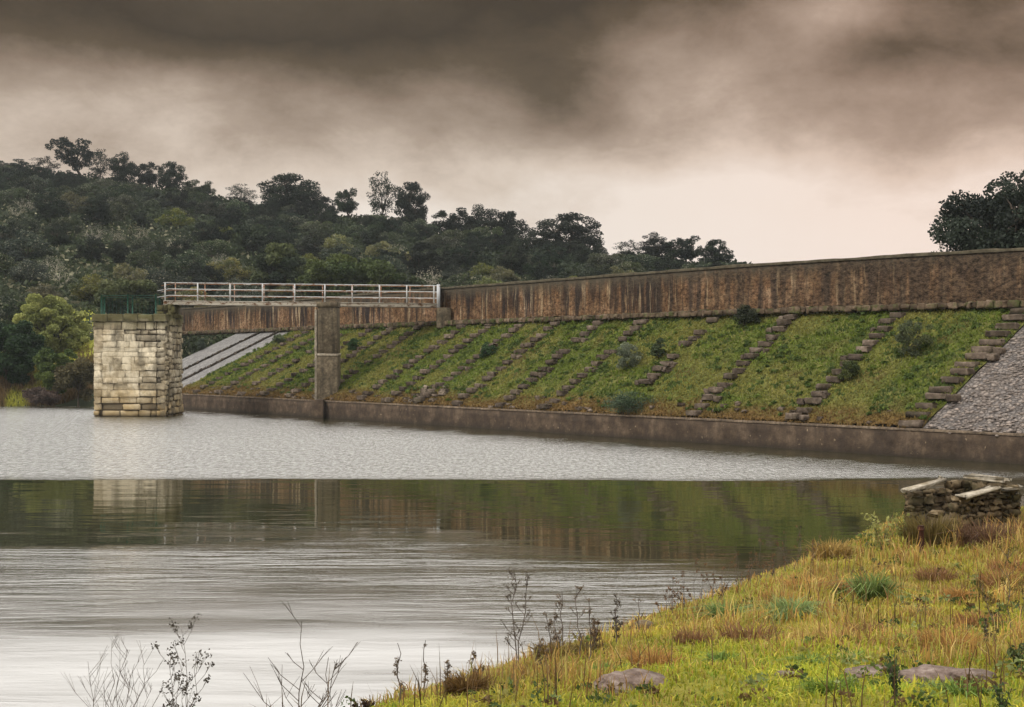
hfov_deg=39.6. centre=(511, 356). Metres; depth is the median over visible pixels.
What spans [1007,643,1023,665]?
leafy plant
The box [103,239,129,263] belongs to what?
oak tree
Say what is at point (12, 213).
bare shrub
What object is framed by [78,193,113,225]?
oak tree
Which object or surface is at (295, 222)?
scrub oak
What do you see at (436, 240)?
scrub oak
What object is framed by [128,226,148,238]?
bare shrub
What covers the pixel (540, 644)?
dry weed
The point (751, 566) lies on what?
dry reed
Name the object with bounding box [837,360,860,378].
broom shrub
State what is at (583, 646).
grass tussock
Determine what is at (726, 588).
dry reed
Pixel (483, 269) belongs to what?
scrub oak
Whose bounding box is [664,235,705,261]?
oak tree
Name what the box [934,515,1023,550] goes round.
dry bush
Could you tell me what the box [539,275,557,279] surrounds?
scrub oak
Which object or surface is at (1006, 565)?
dry tussock
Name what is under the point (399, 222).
oak tree
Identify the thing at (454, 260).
oak tree
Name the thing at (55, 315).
willow bush
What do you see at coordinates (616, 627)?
dry weed
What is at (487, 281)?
scrub oak
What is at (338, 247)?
scrub oak
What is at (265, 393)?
stone stairway
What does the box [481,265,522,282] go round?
scrub oak
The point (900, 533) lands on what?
leafy shrub
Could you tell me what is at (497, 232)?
scrub oak
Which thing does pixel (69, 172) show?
oak tree
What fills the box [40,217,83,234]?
scrub oak
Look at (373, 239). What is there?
oak tree
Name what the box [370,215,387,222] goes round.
scrub oak
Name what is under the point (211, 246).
scrub oak
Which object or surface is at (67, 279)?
bare shrub
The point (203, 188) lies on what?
scrub oak
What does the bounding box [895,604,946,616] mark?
dry tussock
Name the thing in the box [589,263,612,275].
oak tree
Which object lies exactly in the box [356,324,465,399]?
stone stairway
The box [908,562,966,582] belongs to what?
dry tussock
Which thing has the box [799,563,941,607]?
sedge clump
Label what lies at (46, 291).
scrub oak
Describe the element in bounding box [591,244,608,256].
oak tree
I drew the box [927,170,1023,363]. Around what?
oak tree
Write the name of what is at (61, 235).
oak tree
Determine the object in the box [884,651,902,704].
leafy plant
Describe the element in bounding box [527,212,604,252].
oak tree
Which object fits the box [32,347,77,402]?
green bush
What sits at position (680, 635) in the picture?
dry tussock
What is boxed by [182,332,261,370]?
paving rib
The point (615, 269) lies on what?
scrub oak
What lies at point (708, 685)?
bank terrain
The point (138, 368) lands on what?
intake tower
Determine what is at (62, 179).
oak tree
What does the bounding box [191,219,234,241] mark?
oak tree
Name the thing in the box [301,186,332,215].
oak tree
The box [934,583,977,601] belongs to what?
dry tussock
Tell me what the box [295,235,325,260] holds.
oak tree
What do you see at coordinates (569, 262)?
undergrowth
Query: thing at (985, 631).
dry weed
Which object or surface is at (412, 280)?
round tree
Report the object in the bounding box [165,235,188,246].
bare shrub
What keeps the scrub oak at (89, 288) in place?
on the hill terrain at (83, 403)
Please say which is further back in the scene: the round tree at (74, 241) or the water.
the round tree at (74, 241)
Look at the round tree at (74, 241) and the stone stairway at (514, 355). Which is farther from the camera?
the round tree at (74, 241)
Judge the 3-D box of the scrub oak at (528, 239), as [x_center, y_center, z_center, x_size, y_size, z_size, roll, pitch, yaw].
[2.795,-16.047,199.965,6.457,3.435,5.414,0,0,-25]
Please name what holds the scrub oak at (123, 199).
on the hill terrain at (83, 403)
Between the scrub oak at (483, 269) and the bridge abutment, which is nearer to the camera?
the bridge abutment
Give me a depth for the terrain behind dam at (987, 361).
76.31 m
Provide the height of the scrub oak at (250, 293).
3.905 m
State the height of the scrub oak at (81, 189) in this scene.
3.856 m
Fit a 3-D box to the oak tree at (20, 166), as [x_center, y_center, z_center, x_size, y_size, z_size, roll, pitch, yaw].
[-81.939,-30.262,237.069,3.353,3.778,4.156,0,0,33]
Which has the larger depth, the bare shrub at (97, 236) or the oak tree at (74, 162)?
the oak tree at (74, 162)
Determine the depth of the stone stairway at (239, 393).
91.91 m
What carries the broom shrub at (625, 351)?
on the embankment turf
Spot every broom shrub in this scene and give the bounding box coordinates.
[195,338,205,350]
[271,333,286,343]
[346,337,362,349]
[479,342,496,356]
[601,389,657,416]
[616,341,643,368]
[650,337,666,358]
[732,304,761,326]
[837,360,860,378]
[893,320,933,356]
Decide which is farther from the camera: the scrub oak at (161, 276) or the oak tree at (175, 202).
the oak tree at (175, 202)
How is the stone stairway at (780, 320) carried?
on the embankment turf
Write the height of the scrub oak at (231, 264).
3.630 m
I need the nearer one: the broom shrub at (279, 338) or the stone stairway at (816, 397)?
the stone stairway at (816, 397)
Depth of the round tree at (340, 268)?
138.90 m
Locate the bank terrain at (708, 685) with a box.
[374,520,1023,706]
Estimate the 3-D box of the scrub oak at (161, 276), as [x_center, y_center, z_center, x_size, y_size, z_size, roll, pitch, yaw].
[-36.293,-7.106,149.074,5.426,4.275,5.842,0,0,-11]
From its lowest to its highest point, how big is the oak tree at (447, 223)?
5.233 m
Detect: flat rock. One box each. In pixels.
[592,668,667,695]
[774,670,797,677]
[844,664,886,677]
[897,664,954,682]
[950,668,997,682]
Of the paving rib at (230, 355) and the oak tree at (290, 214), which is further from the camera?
the oak tree at (290, 214)
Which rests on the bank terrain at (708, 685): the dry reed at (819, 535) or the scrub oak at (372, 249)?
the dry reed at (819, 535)
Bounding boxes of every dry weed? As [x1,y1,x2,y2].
[392,643,406,702]
[421,640,429,693]
[442,659,451,695]
[468,650,486,672]
[500,568,532,668]
[530,636,550,665]
[543,592,564,650]
[569,583,599,658]
[590,619,600,649]
[608,593,623,643]
[633,598,643,629]
[982,618,998,641]
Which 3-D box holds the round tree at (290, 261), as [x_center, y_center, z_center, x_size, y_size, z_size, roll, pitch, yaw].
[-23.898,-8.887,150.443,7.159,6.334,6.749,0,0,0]
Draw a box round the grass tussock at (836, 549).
[797,538,866,559]
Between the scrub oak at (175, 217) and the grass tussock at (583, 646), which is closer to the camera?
the grass tussock at (583, 646)
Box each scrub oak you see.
[0,187,38,208]
[0,229,59,259]
[0,252,14,273]
[0,292,44,319]
[6,217,40,234]
[8,258,50,284]
[18,283,64,301]
[28,174,50,187]
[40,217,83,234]
[48,185,75,197]
[53,191,89,215]
[60,183,107,200]
[67,273,109,300]
[96,201,127,222]
[102,194,138,214]
[105,262,148,280]
[117,304,150,313]
[129,237,167,260]
[130,264,161,284]
[139,198,164,209]
[149,269,190,294]
[155,207,194,228]
[159,249,210,276]
[166,206,197,218]
[171,286,215,307]
[179,179,216,194]
[190,239,231,258]
[209,257,255,281]
[212,285,261,300]
[214,199,251,219]
[214,277,253,294]
[215,295,233,300]
[217,225,234,236]
[243,214,284,228]
[245,229,277,253]
[265,282,303,301]
[274,213,306,232]
[281,204,309,212]
[289,238,317,251]
[299,221,333,239]
[302,253,320,259]
[303,220,332,234]
[318,233,355,255]
[319,244,360,261]
[346,223,376,244]
[365,241,400,256]
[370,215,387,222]
[380,231,402,243]
[380,254,409,274]
[390,216,412,225]
[399,218,431,236]
[417,234,462,251]
[421,248,448,260]
[423,221,439,232]
[439,264,469,282]
[440,228,470,243]
[443,273,482,286]
[467,262,494,277]
[470,225,503,242]
[473,276,503,284]
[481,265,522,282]
[513,231,545,248]
[525,254,533,264]
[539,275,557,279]
[557,268,590,277]
[583,253,625,269]
[599,253,624,262]
[605,265,633,273]
[612,261,646,271]
[614,253,657,270]
[664,263,696,270]
[702,262,728,266]
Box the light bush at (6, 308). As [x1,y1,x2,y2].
[0,301,41,327]
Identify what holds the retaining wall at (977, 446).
in the water
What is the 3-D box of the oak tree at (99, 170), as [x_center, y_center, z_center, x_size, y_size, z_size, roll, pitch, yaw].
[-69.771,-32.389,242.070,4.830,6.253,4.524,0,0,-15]
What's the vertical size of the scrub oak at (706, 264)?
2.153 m
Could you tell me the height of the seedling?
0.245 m
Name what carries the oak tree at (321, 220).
on the hill terrain at (83, 403)
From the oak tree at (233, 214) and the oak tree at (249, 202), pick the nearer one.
the oak tree at (233, 214)
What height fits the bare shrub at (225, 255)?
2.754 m
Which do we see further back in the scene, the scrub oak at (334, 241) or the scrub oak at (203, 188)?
the scrub oak at (203, 188)
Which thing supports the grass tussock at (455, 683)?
on the bank terrain at (708, 685)
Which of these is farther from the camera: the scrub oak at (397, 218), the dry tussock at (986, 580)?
the scrub oak at (397, 218)
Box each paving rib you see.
[181,331,278,380]
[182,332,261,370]
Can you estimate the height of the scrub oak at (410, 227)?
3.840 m
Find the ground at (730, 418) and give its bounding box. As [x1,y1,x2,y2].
[223,394,1015,432]
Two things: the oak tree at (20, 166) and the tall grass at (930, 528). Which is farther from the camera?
the oak tree at (20, 166)
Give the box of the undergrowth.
[0,169,752,358]
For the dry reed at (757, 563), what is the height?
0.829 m
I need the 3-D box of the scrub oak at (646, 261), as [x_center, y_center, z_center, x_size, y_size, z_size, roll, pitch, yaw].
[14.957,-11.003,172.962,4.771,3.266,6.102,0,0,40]
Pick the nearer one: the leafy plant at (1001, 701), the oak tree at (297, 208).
the leafy plant at (1001, 701)
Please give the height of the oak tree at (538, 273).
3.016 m
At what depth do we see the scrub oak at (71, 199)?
184.51 m
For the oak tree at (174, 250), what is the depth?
167.22 m
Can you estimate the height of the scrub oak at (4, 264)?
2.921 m
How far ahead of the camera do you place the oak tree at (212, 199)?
216.18 m
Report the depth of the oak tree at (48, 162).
245.41 m
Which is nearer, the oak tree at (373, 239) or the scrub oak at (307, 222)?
the oak tree at (373, 239)
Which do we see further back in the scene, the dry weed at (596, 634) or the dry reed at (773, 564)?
the dry reed at (773, 564)
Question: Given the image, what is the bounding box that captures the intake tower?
[92,304,183,416]
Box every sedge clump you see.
[669,597,751,619]
[708,590,845,625]
[768,672,878,695]
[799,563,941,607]
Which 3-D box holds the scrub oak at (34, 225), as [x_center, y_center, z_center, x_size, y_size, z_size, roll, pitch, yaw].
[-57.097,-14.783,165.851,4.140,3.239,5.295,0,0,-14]
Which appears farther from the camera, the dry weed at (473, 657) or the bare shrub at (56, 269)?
the bare shrub at (56, 269)
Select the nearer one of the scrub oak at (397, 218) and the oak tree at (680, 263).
the oak tree at (680, 263)
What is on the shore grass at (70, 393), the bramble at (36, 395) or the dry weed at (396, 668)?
the bramble at (36, 395)
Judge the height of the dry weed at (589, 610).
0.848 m
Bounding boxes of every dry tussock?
[588,640,693,668]
[660,623,718,644]
[701,616,782,642]
[761,588,794,601]
[769,574,839,591]
[770,614,864,638]
[825,578,853,593]
[841,618,889,637]
[867,560,905,573]
[889,579,920,592]
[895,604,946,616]
[903,624,1006,650]
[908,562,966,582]
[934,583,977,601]
[936,608,1018,628]
[952,568,1023,589]
[972,557,1023,573]
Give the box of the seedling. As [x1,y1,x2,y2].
[352,700,374,706]
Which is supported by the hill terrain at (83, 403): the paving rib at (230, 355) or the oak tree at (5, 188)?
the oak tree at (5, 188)
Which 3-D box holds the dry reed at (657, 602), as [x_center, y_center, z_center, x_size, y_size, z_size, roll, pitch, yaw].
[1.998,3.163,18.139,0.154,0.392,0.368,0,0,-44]
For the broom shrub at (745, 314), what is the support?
on the embankment turf
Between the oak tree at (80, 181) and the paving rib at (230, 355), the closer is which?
the paving rib at (230, 355)
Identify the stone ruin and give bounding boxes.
[900,473,1023,532]
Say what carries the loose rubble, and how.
on the embankment turf
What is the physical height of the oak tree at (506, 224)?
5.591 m
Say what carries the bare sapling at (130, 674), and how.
on the bank terrain at (708, 685)
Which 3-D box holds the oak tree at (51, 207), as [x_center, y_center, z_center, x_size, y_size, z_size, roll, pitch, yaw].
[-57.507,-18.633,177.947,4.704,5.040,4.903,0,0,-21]
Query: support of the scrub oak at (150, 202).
on the hill terrain at (83, 403)
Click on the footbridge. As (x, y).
(263, 302)
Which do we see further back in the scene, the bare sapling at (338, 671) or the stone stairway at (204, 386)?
the stone stairway at (204, 386)
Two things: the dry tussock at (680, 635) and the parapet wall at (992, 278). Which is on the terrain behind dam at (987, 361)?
the parapet wall at (992, 278)
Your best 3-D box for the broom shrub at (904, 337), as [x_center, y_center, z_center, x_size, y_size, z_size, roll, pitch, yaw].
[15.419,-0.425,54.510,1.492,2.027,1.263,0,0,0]
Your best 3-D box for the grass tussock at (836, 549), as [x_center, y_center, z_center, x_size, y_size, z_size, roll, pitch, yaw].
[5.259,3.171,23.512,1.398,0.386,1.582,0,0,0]
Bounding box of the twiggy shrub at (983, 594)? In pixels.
[978,543,1023,628]
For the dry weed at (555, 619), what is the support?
on the bank terrain at (708, 685)
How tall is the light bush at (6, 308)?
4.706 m
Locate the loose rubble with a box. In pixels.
[209,384,892,424]
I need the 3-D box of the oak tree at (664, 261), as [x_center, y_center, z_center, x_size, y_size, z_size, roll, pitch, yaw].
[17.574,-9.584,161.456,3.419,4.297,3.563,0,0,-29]
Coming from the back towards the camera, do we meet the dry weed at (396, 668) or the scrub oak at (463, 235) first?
the scrub oak at (463, 235)
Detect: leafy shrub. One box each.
[860,511,897,549]
[889,512,911,537]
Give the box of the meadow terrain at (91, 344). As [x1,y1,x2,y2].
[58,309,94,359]
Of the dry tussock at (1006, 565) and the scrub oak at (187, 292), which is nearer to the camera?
the dry tussock at (1006, 565)
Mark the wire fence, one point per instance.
(156, 302)
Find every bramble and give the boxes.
[22,386,61,406]
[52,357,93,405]
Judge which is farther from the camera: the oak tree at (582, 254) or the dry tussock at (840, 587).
the oak tree at (582, 254)
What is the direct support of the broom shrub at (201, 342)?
on the paved slope at (209, 351)
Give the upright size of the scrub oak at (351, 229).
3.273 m
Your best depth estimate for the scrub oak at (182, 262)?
160.15 m
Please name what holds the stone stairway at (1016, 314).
on the embankment turf
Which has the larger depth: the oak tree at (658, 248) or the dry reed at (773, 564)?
the oak tree at (658, 248)
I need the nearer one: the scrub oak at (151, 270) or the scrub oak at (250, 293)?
the scrub oak at (250, 293)
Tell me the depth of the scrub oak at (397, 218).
211.69 m
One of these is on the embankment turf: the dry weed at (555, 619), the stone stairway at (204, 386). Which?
the stone stairway at (204, 386)
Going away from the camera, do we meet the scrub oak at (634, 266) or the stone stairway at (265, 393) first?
the stone stairway at (265, 393)
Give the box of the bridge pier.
[314,301,340,417]
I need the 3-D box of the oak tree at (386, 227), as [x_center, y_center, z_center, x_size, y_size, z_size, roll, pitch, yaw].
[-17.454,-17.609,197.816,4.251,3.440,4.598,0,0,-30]
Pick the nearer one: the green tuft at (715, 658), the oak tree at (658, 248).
the green tuft at (715, 658)
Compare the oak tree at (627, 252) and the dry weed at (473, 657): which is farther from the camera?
the oak tree at (627, 252)
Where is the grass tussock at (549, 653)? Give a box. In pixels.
[503,638,577,661]
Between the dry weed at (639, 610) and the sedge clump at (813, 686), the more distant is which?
the dry weed at (639, 610)
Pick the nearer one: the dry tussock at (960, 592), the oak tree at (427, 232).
the dry tussock at (960, 592)
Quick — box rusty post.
[917,525,924,552]
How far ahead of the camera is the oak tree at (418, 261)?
160.51 m
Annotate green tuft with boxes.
[580,661,626,672]
[686,648,738,663]
[738,650,828,665]
[806,647,872,665]
[886,630,923,642]
[902,676,1019,701]
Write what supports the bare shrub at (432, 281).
on the hill terrain at (83, 403)
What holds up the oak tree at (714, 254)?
on the hill terrain at (83, 403)
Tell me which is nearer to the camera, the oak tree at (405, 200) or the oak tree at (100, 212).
the oak tree at (100, 212)
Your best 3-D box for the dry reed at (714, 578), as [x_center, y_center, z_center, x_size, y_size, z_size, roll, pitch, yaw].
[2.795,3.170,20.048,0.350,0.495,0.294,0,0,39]
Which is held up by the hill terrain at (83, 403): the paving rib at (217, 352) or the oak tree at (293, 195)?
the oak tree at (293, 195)
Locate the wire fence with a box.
[101,294,159,314]
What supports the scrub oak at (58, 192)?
on the hill terrain at (83, 403)
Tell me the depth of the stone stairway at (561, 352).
70.33 m
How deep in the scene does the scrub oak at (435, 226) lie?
206.49 m
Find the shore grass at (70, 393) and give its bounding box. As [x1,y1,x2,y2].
[0,341,93,406]
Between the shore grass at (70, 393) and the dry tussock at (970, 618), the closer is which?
the dry tussock at (970, 618)
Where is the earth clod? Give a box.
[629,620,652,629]
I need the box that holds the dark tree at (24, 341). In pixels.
[0,320,53,385]
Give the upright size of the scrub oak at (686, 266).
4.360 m
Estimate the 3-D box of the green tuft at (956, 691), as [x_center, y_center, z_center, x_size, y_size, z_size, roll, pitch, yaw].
[2.929,2.166,9.326,0.786,0.122,0.759,0,0,0]
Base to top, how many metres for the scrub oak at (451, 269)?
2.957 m
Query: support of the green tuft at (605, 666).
on the bank terrain at (708, 685)
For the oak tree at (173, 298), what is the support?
on the hill terrain at (83, 403)
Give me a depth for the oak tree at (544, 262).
165.32 m
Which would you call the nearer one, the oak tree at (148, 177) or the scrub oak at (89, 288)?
the scrub oak at (89, 288)
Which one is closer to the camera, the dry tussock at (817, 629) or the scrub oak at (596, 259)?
the dry tussock at (817, 629)
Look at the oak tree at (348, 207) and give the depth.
219.10 m
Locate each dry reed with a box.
[655,590,676,615]
[668,578,677,608]
[672,558,699,602]
[675,572,684,610]
[686,573,731,603]
[704,563,725,596]
[710,553,733,599]
[734,551,757,591]
[746,551,767,582]
[753,539,774,581]
[770,548,775,575]
[774,525,821,567]
[782,530,803,571]
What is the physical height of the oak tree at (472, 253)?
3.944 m
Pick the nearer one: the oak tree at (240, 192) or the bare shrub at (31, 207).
the bare shrub at (31, 207)
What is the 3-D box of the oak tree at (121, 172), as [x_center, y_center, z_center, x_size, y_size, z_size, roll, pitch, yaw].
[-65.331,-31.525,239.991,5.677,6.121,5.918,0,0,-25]
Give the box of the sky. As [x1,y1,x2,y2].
[0,0,1023,263]
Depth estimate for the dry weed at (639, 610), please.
17.16 m
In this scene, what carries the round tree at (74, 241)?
on the hill terrain at (83, 403)
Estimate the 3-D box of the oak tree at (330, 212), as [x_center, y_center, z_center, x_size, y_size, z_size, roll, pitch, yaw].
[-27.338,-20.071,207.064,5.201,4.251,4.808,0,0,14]
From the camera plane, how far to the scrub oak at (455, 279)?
151.00 m
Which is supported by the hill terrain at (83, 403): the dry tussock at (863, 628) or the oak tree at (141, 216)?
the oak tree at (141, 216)
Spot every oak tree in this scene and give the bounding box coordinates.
[0,158,38,169]
[0,167,27,175]
[0,182,14,197]
[0,225,19,245]
[10,164,30,173]
[28,156,59,173]
[28,166,49,179]
[33,187,72,221]
[40,168,55,178]
[40,223,74,245]
[45,136,103,176]
[51,170,70,187]
[54,170,75,180]
[67,175,76,184]
[68,176,90,191]
[73,234,105,264]
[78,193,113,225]
[89,148,114,179]
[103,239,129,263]
[108,151,138,181]
[128,161,163,186]
[130,209,154,227]
[141,191,165,204]
[157,161,187,192]
[157,292,187,307]
[159,190,197,209]
[164,236,196,260]
[180,262,232,294]
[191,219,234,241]
[202,196,221,208]
[220,204,242,226]
[225,183,258,202]
[241,197,254,209]
[249,202,276,216]
[256,173,319,210]
[258,226,296,252]
[267,198,280,211]
[277,211,299,222]
[288,202,312,218]
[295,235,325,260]
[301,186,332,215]
[309,204,344,224]
[313,217,333,228]
[332,187,358,217]
[350,214,377,229]
[359,225,392,251]
[366,171,398,216]
[372,249,401,265]
[378,218,404,234]
[391,217,408,227]
[392,181,430,224]
[396,242,445,278]
[408,224,440,239]
[431,207,468,231]
[440,250,469,271]
[447,243,491,265]
[452,204,498,234]
[489,211,532,242]
[494,240,529,277]
[522,254,564,275]
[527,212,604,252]
[531,265,554,279]
[533,244,567,262]
[573,243,595,260]
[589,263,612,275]
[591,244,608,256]
[613,239,641,254]
[637,232,673,257]
[652,253,678,270]
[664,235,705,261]
[670,259,686,268]
[694,239,734,262]
[705,261,725,266]
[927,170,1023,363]
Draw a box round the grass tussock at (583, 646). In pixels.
[564,638,614,654]
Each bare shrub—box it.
[6,203,27,215]
[15,198,33,210]
[36,255,70,271]
[44,265,78,285]
[78,222,107,239]
[102,229,125,241]
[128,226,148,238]
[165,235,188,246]
[209,253,234,262]
[416,266,441,287]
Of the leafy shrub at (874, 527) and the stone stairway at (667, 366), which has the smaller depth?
the leafy shrub at (874, 527)
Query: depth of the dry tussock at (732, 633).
15.04 m
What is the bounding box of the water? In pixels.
[0,406,1023,706]
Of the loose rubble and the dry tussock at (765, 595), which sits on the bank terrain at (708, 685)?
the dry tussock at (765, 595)
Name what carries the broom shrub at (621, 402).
on the embankment turf
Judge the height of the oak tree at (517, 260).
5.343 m
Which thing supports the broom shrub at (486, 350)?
on the embankment turf
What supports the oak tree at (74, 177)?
on the hill terrain at (83, 403)
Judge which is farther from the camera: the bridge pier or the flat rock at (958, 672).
the bridge pier
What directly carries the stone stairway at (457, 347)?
on the embankment turf
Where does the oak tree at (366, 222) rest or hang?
on the hill terrain at (83, 403)
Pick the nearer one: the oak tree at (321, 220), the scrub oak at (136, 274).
the scrub oak at (136, 274)
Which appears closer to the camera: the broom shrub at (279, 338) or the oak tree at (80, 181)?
the broom shrub at (279, 338)
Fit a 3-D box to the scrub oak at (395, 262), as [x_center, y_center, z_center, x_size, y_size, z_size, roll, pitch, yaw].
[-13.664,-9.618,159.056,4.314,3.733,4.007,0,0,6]
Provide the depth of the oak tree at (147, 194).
216.90 m
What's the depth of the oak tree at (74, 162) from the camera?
242.48 m
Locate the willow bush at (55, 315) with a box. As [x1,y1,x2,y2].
[12,293,91,353]
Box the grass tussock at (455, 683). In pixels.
[427,668,498,698]
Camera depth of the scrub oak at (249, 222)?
193.39 m
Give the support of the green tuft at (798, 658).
on the bank terrain at (708, 685)
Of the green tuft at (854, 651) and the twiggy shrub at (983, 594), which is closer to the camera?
the green tuft at (854, 651)
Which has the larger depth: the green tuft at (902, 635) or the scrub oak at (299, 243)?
the scrub oak at (299, 243)
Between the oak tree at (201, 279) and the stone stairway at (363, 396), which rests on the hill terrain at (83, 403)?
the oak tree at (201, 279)
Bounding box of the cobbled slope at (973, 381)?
[923,326,1023,432]
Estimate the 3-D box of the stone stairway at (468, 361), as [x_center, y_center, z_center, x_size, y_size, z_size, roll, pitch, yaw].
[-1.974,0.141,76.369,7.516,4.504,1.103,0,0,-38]
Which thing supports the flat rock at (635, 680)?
on the bank terrain at (708, 685)
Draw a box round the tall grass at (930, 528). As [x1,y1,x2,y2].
[893,509,980,547]
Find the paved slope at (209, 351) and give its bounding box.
[182,331,289,386]
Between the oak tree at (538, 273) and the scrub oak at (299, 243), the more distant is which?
the scrub oak at (299, 243)
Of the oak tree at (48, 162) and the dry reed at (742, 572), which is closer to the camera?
the dry reed at (742, 572)
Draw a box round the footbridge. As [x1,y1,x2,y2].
[157,282,439,307]
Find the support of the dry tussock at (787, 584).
on the bank terrain at (708, 685)
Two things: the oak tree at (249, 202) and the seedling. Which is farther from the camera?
the oak tree at (249, 202)
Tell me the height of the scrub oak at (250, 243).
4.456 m
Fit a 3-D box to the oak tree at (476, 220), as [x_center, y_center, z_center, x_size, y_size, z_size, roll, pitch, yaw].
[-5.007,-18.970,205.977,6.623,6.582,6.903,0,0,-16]
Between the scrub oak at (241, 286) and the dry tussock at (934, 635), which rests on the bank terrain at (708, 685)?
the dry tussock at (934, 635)
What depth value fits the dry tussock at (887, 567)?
21.52 m
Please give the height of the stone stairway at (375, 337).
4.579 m
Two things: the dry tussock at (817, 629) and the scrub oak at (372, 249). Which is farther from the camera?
the scrub oak at (372, 249)
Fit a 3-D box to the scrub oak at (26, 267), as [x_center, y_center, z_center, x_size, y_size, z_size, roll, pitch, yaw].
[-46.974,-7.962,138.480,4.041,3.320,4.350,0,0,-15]
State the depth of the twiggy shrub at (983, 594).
13.70 m
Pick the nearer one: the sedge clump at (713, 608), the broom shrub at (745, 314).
the sedge clump at (713, 608)
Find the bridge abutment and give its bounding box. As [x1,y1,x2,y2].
[436,308,450,327]
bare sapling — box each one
[61,631,163,706]
[151,614,214,706]
[244,601,360,706]
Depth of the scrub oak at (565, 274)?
162.70 m
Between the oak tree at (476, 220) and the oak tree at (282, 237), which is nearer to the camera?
the oak tree at (282, 237)
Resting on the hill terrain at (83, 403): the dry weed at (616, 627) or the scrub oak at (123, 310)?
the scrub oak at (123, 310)
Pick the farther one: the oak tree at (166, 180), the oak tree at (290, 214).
the oak tree at (166, 180)
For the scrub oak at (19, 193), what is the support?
on the hill terrain at (83, 403)
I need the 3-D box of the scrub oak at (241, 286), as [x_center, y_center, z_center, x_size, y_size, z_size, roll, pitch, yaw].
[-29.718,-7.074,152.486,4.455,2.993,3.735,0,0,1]
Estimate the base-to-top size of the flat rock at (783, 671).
0.087 m
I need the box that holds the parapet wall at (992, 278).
[149,248,1023,335]
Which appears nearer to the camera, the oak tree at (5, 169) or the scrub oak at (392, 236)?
the scrub oak at (392, 236)
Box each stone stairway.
[193,326,311,392]
[214,338,313,393]
[237,333,343,395]
[259,329,372,395]
[286,327,395,396]
[312,325,422,397]
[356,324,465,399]
[381,324,494,402]
[413,322,524,401]
[451,321,567,405]
[495,314,605,407]
[536,312,656,409]
[634,315,722,384]
[685,314,797,415]
[785,309,909,420]
[898,307,1023,428]
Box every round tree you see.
[0,246,24,262]
[31,239,86,252]
[93,278,168,313]
[229,224,286,255]
[250,242,306,292]
[295,253,403,296]
[375,272,427,290]
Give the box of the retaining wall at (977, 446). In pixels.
[181,393,1023,464]
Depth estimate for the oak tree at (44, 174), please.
227.91 m
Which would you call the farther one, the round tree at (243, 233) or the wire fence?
the round tree at (243, 233)
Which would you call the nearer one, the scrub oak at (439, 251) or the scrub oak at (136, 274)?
the scrub oak at (136, 274)
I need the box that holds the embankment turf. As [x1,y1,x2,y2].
[183,308,1023,424]
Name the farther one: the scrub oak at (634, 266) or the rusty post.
the scrub oak at (634, 266)
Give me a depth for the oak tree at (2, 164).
248.62 m
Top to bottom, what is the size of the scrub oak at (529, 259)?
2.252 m
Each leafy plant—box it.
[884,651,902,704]
[991,682,1015,706]
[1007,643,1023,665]
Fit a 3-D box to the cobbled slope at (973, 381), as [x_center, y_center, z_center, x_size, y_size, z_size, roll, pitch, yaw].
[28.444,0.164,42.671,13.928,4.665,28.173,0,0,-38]
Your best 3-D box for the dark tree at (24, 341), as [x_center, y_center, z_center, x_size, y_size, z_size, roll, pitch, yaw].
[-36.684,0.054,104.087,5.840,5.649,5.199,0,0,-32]
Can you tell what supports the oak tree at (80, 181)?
on the hill terrain at (83, 403)
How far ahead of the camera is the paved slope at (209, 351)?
105.56 m
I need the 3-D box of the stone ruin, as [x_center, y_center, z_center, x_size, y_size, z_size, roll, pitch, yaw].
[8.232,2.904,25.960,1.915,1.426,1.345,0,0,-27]
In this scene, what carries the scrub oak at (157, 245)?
on the hill terrain at (83, 403)
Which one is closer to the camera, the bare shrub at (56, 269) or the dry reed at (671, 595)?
the dry reed at (671, 595)
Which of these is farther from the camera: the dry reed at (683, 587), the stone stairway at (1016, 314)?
the stone stairway at (1016, 314)
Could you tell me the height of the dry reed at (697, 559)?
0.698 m
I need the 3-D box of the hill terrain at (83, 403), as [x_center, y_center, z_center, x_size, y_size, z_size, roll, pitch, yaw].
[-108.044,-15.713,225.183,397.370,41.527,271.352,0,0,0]
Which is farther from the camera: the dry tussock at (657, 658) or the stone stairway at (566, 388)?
the stone stairway at (566, 388)
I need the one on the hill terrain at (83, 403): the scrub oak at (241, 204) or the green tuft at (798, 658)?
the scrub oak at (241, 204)
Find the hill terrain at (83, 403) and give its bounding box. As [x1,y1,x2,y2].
[0,182,966,406]
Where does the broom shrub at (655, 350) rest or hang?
on the embankment turf
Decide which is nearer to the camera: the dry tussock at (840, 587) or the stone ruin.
the dry tussock at (840, 587)
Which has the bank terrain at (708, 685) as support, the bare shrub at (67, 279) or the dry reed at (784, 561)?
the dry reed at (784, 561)
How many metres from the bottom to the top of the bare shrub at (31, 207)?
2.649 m

